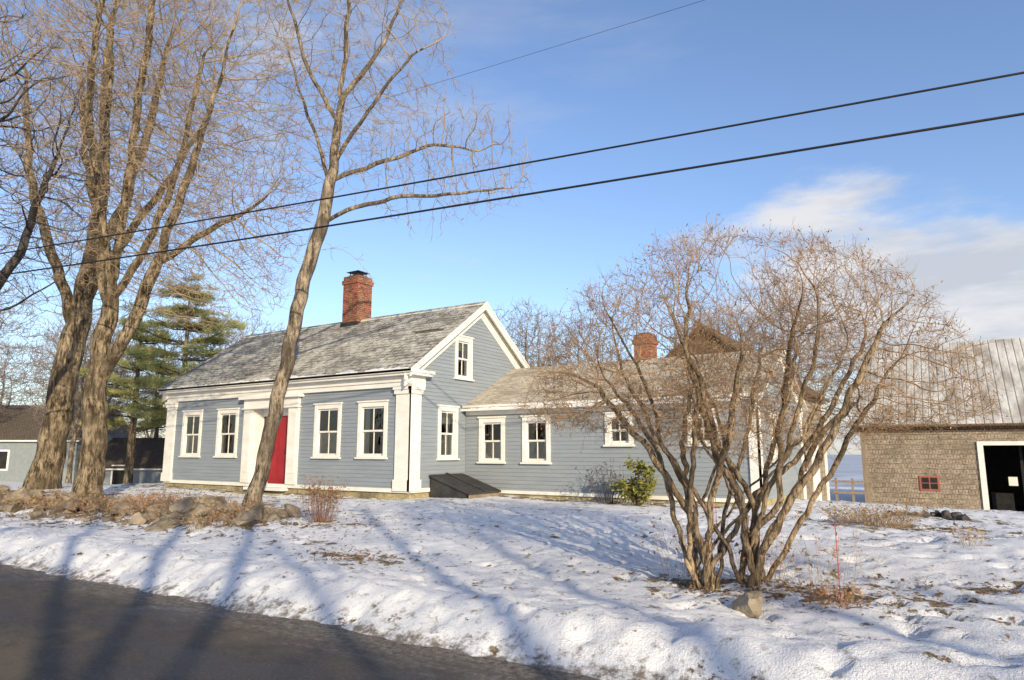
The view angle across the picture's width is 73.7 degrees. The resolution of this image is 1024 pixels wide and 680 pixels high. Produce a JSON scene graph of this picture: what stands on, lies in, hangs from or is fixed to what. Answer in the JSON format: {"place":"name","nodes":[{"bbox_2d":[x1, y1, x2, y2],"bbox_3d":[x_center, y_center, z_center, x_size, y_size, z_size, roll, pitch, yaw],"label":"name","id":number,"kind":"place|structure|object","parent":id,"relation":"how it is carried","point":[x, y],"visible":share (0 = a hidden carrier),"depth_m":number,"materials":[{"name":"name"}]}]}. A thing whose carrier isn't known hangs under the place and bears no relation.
{"place":"outdoors","nodes":[
{"label":"outdoors","id":0,"kind":"place"},
{"bbox_2d":[0,564,599,679],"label":"asphalt road","id":1,"kind":"structure","parent":0,"point":[57,627],"depth_m":6.20,"materials":[{"name":"grey asphalt"}]},
{"bbox_2d":[2,0,702,209],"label":"power cable","id":2,"kind":"object","parent":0,"point":[398,94],"visible":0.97,"depth_m":13.31,"materials":[{"name":"black rubber"}]},
{"bbox_2d":[0,454,1023,679],"bbox_3d":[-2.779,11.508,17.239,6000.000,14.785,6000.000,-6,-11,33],"label":"snowy ground","id":3,"kind":"structure","parent":0,"point":[533,609],"depth_m":8.08,"materials":[{"name":"white snow"}]},
{"bbox_2d":[0,490,40,508],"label":"dry weeds","id":4,"kind":"object","parent":3,"relation":"on","point":[18,500],"visible":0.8,"depth_m":17.20,"materials":[{"name":"brown plant"}]},
{"bbox_2d":[17,490,65,508],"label":"dry weeds","id":5,"kind":"object","parent":3,"relation":"on","point":[42,497],"visible":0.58,"depth_m":17.05,"materials":[{"name":"brown plant"}]},
{"bbox_2d":[24,495,81,512],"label":"dry weeds","id":6,"kind":"object","parent":3,"relation":"on","point":[53,502],"visible":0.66,"depth_m":16.32,"materials":[{"name":"brown plant"}]},
{"bbox_2d":[41,487,67,495],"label":"dry weeds","id":7,"kind":"object","parent":3,"relation":"on","point":[55,492],"visible":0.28,"depth_m":18.87,"materials":[{"name":"brown plant"}]},
{"bbox_2d":[0,1,113,326],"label":"old maple tree","id":8,"kind":"object","parent":3,"relation":"on","point":[12,263],"visible":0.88,"depth_m":17.89,"materials":[{"name":"brown plant"}]},
{"bbox_2d":[0,405,136,482],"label":"neighbour house","id":9,"kind":"structure","parent":3,"relation":"on","point":[20,426],"depth_m":46.58,"materials":[{"name":"paint"}]},
{"bbox_2d":[50,495,105,512],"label":"dry weeds","id":10,"kind":"object","parent":3,"relation":"on","point":[74,500],"visible":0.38,"depth_m":16.00,"materials":[{"name":"brown plant"}]},
{"bbox_2d":[62,496,116,516],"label":"dry weeds","id":11,"kind":"object","parent":3,"relation":"on","point":[97,501],"visible":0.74,"depth_m":15.63,"materials":[{"name":"brown plant"}]},
{"bbox_2d":[65,487,127,507],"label":"dry weeds","id":12,"kind":"object","parent":3,"relation":"on","point":[91,496],"visible":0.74,"depth_m":16.23,"materials":[{"name":"brown plant"}]},
{"bbox_2d":[83,497,135,516],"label":"dry weeds","id":13,"kind":"object","parent":3,"relation":"on","point":[106,510],"visible":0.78,"depth_m":15.19,"materials":[{"name":"brown plant"}]},
{"bbox_2d":[88,491,146,504],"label":"dry weeds","id":14,"kind":"object","parent":3,"relation":"on","point":[119,497],"visible":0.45,"depth_m":16.30,"materials":[{"name":"brown plant"}]},
{"bbox_2d":[98,492,143,507],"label":"dry weeds","id":15,"kind":"object","parent":3,"relation":"on","point":[120,499],"visible":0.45,"depth_m":16.05,"materials":[{"name":"brown plant"}]},
{"bbox_2d":[0,0,257,489],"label":"maple tree","id":16,"kind":"object","parent":3,"relation":"on","point":[45,471],"visible":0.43,"depth_m":23.84,"materials":[{"name":"brown plant"}]},
{"bbox_2d":[76,315,190,483],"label":"pine tree","id":17,"kind":"object","parent":3,"relation":"on","point":[144,425],"visible":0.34,"depth_m":42.49,"materials":[{"name":"green plant"}]},
{"bbox_2d":[103,438,164,484],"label":"neighbour shed","id":18,"kind":"structure","parent":3,"relation":"on","point":[148,460],"depth_m":46.34,"materials":[{"name":"paint"}]},
{"bbox_2d":[125,489,152,503],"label":"dry weeds","id":19,"kind":"object","parent":3,"relation":"on","point":[138,496],"visible":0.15,"depth_m":17.38,"materials":[{"name":"brown plant"}]},
{"bbox_2d":[113,492,170,505],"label":"dry weeds","id":20,"kind":"object","parent":3,"relation":"on","point":[141,498],"visible":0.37,"depth_m":15.92,"materials":[{"name":"brown plant"}]},
{"bbox_2d":[115,496,169,517],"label":"dry weeds","id":21,"kind":"object","parent":3,"relation":"on","point":[134,500],"visible":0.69,"depth_m":14.43,"materials":[{"name":"brown plant"}]},
{"bbox_2d":[0,484,301,531],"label":"stone wall","id":22,"kind":"structure","parent":3,"relation":"on","point":[168,519],"depth_m":13.98,"materials":[{"name":"grey stone"}]},
{"bbox_2d":[130,494,181,507],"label":"dry weeds","id":23,"kind":"object","parent":3,"relation":"on","point":[153,501],"visible":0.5,"depth_m":14.89,"materials":[{"name":"brown plant"}]},
{"bbox_2d":[0,0,318,503],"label":"maple tree","id":24,"kind":"object","parent":3,"relation":"on","point":[104,360],"visible":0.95,"depth_m":19.16,"materials":[{"name":"brown plant"}]},
{"bbox_2d":[135,494,189,517],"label":"dry weeds","id":25,"kind":"object","parent":3,"relation":"on","point":[144,503],"visible":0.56,"depth_m":13.96,"materials":[{"name":"brown plant"}]},
{"bbox_2d":[79,274,249,422],"bbox_3d":[-19.499,2.241,39.965,10.542,13.046,9.799,-6,-11,33],"label":"pine tree","id":26,"kind":"object","parent":3,"relation":"on","point":[154,383],"visible":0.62,"depth_m":39.61,"materials":[{"name":"green plant"}]},
{"bbox_2d":[149,484,190,501],"bbox_3d":[-8.220,3.818,16.489,0.946,0.654,0.937,3,-10,-16],"label":"dry shrub","id":27,"kind":"object","parent":3,"relation":"on","point":[185,494],"visible":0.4,"depth_m":16.40,"materials":[{"name":"brown plant"}]},
{"bbox_2d":[170,491,231,504],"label":"dry weeds","id":28,"kind":"object","parent":3,"relation":"on","point":[202,497],"visible":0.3,"depth_m":14.12,"materials":[{"name":"brown plant"}]},
{"bbox_2d":[177,507,235,533],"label":"dry weeds","id":29,"kind":"object","parent":3,"relation":"on","point":[200,518],"visible":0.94,"depth_m":12.45,"materials":[{"name":"brown plant"}]},
{"bbox_2d":[183,492,238,506],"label":"dry weeds","id":30,"kind":"object","parent":3,"relation":"on","point":[211,500],"visible":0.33,"depth_m":13.88,"materials":[{"name":"brown plant"}]},
{"bbox_2d":[203,499,264,525],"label":"dry weeds","id":31,"kind":"object","parent":3,"relation":"on","point":[221,512],"visible":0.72,"depth_m":12.78,"materials":[{"name":"brown plant"}]},
{"bbox_2d":[217,496,276,520],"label":"dry weeds","id":32,"kind":"object","parent":3,"relation":"on","point":[247,508],"visible":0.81,"depth_m":13.24,"materials":[{"name":"brown plant"}]},
{"bbox_2d":[290,474,349,522],"bbox_3d":[-3.661,3.066,13.217,1.295,0.973,1.303,-6,-11,33],"label":"dry shrub","id":33,"kind":"object","parent":3,"relation":"on","point":[319,500],"visible":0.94,"depth_m":13.17,"materials":[{"name":"brown plant"}]},
{"bbox_2d":[241,0,539,506],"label":"young ash tree","id":34,"kind":"object","parent":3,"relation":"on","point":[256,486],"visible":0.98,"depth_m":17.05,"materials":[{"name":"brown plant"}]},
{"bbox_2d":[0,267,860,482],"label":"distant trees","id":35,"kind":"object","parent":3,"relation":"on","point":[77,400],"visible":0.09,"depth_m":47.45,"materials":[{"name":"brown plant"}]},
{"bbox_2d":[157,270,829,506],"bbox_3d":[-0.687,1.949,25.006,20.820,8.840,13.820,-6,-11,33],"label":"gray clapboard farmhouse","id":36,"kind":"object","parent":3,"relation":"on","point":[413,405],"visible":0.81,"depth_m":20.43,"materials":[{"name":"grey paint"}]},
{"bbox_2d":[264,416,287,483],"bbox_3d":[-7.523,3.555,22.033,1.670,2.200,0.120,-6,-11,33],"label":"front door","id":37,"kind":"structure","parent":36,"relation":"in","point":[278,460],"depth_m":21.97,"materials":[{"name":"red paint"}]},
{"bbox_2d":[178,328,473,459],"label":"main windows","id":38,"kind":"structure","parent":36,"relation":"in","point":[372,426],"depth_m":20.68,"materials":[{"name":"white paint"}]},
{"bbox_2d":[476,408,778,463],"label":"ell windows","id":39,"kind":"structure","parent":36,"relation":"in","point":[536,445],"depth_m":19.56,"materials":[{"name":"white paint"}]},
{"bbox_2d":[1,502,1023,638],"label":"leaf litter","id":40,"kind":"object","parent":3,"relation":"on","point":[793,589],"visible":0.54,"depth_m":7.90,"materials":[{"name":"brown plant"}]},
{"bbox_2d":[575,458,640,503],"bbox_3d":[2.362,3.504,16.960,1.345,1.177,1.464,6,-11,-31],"label":"bare shrub","id":41,"kind":"object","parent":3,"relation":"on","point":[607,493],"visible":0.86,"depth_m":16.77,"materials":[{"name":"brown plant"}]},
{"bbox_2d":[609,454,660,505],"bbox_3d":[2.973,3.387,16.341,1.276,1.298,1.122,-6,-11,33],"label":"rhododendron shrub","id":42,"kind":"object","parent":3,"relation":"on","point":[631,490],"visible":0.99,"depth_m":16.16,"materials":[{"name":"green plant"}]},
{"bbox_2d":[648,504,727,581],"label":"dry weeds","id":43,"kind":"object","parent":3,"relation":"on","point":[658,536],"visible":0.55,"depth_m":8.24,"materials":[{"name":"brown plant"}]},
{"bbox_2d":[732,590,763,618],"bbox_3d":[2.318,2.608,6.707,0.300,0.283,0.367,-6,-11,33],"label":"boulder","id":44,"kind":"object","parent":3,"relation":"on","point":[748,604],"visible":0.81,"depth_m":6.59,"materials":[{"name":"stone"}]},
{"bbox_2d":[716,523,798,588],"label":"dry weeds","id":45,"kind":"object","parent":3,"relation":"on","point":[775,570],"visible":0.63,"depth_m":7.69,"materials":[{"name":"brown plant"}]},
{"bbox_2d":[510,213,1020,590],"bbox_3d":[2.682,1.014,8.059,5.478,4.990,4.371,0,-9,0],"label":"lilac bush","id":46,"kind":"object","parent":3,"relation":"on","point":[752,551],"visible":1,"depth_m":7.61,"materials":[{"name":"brown plant"}]},
{"bbox_2d":[714,474,840,598],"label":"red marker stakes","id":47,"kind":"object","parent":3,"relation":"on","point":[836,546],"visible":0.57,"depth_m":6.96,"materials":[{"name":"plastic"}]},
{"bbox_2d":[769,515,893,602],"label":"dry weeds","id":48,"kind":"object","parent":3,"relation":"on","point":[816,555],"visible":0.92,"depth_m":7.02,"materials":[{"name":"brown plant"}]},
{"bbox_2d":[798,581,868,608],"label":"dry weeds","id":49,"kind":"object","parent":3,"relation":"on","point":[846,596],"visible":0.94,"depth_m":6.69,"materials":[{"name":"brown plant"}]},
{"bbox_2d":[831,478,873,502],"bbox_3d":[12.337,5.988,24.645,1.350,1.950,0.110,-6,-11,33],"label":"wooden fence","id":50,"kind":"object","parent":3,"relation":"on","point":[852,482],"visible":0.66,"depth_m":24.69,"materials":[{"name":"brown wood"}]},
{"bbox_2d":[815,499,934,529],"bbox_3d":[6.603,3.193,12.505,1.934,0.496,1.915,-1,-9,5],"label":"dry shrub","id":51,"kind":"object","parent":3,"relation":"on","point":[863,516],"visible":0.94,"depth_m":12.36,"materials":[{"name":"brown plant"}]},
{"bbox_2d":[887,510,970,520],"bbox_3d":[8.911,3.778,14.659,1.648,0.269,0.810,-6,-11,33],"label":"dark stone pile","id":52,"kind":"object","parent":3,"relation":"on","point":[946,514],"visible":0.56,"depth_m":14.51,"materials":[{"name":"grey stone"}]},
{"bbox_2d":[852,338,1023,511],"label":"shingled barn","id":53,"kind":"structure","parent":3,"relation":"on","point":[975,466],"depth_m":28.73,"materials":[{"name":"beige wood"}]},
{"bbox_2d":[860,433,1023,511],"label":"trim","id":54,"kind":"structure","parent":53,"relation":"in","point":[1001,463],"depth_m":30.84,"materials":[{"name":"white paint"}]},
{"bbox_2d":[939,520,987,546],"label":"dry weeds","id":55,"kind":"object","parent":3,"relation":"on","point":[968,534],"visible":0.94,"depth_m":9.71,"materials":[{"name":"beige plant"}]},
{"bbox_3d":[25.917,-3.110,1.128,0.340,12.000,2.400,-6,-11,33],"label":"utility pole","id":56,"kind":"object","parent":3,"relation":"on","visible":0},
{"bbox_2d":[0,112,1023,275],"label":"power cable","id":57,"kind":"object","parent":56,"relation":"attached to","point":[806,149],"visible":1,"depth_m":11.40,"materials":[{"name":"black rubber"}]},
{"bbox_2d":[0,71,1023,253],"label":"power cable","id":58,"kind":"object","parent":56,"relation":"attached to","point":[882,98],"visible":1,"depth_m":11.49,"materials":[{"name":"black rubber"}]},
{"bbox_2d":[0,0,1023,454],"label":"sky","id":59,"kind":"structure","parent":0,"point":[951,199],"materials":[{"name":"blue"}]}
]}

